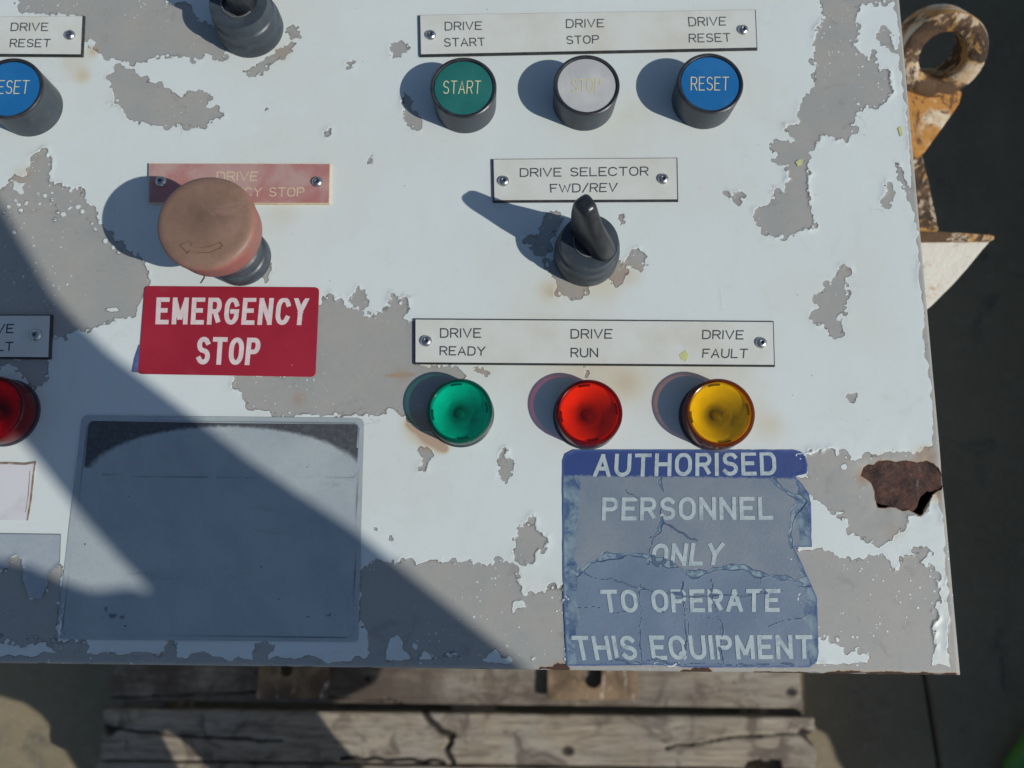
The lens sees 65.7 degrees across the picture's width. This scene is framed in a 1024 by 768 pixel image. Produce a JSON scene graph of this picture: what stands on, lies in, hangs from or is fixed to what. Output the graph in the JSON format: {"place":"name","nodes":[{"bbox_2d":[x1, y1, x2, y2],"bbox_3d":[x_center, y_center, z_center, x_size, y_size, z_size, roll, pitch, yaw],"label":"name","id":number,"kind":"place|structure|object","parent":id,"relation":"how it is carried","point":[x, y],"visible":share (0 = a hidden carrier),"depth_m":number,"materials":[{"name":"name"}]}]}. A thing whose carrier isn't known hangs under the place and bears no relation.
{"place":"outdoors","nodes":[
{"label":"outdoors","id":0,"kind":"place"},
{"bbox_2d":[0,663,936,767],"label":"concrete slab","id":1,"kind":"structure","parent":0,"point":[51,715],"depth_m":1.36,"materials":[{"name":"grey concrete"}]},
{"bbox_2d":[96,664,816,767],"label":"wooden pallet","id":2,"kind":"object","parent":1,"relation":"on","point":[158,719],"visible":0.2,"depth_m":1.23,"materials":[{"name":"brown wood"}]},
{"bbox_2d":[0,0,959,699],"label":"control cabinet","id":3,"kind":"object","parent":2,"relation":"on","point":[566,344],"visible":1,"depth_m":0.37,"materials":[{"name":"white metal"}]},
{"bbox_2d":[901,4,993,308],"bbox_3d":[0.301,-0.152,0.561,0.080,0.068,0.246,1,79,0],"label":"lifting lug","id":4,"kind":"object","parent":3,"relation":"attached to","point":[934,96],"visible":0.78,"depth_m":0.56,"materials":[{"name":"orange paint"}]},
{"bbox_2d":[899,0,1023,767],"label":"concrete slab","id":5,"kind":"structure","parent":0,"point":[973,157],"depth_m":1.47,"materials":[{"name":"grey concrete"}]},
{"bbox_2d":[1002,731,1023,767],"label":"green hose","id":6,"kind":"object","parent":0,"point":[1014,758],"visible":1,"depth_m":1.32,"materials":[{"name":"rubber"}]}
]}

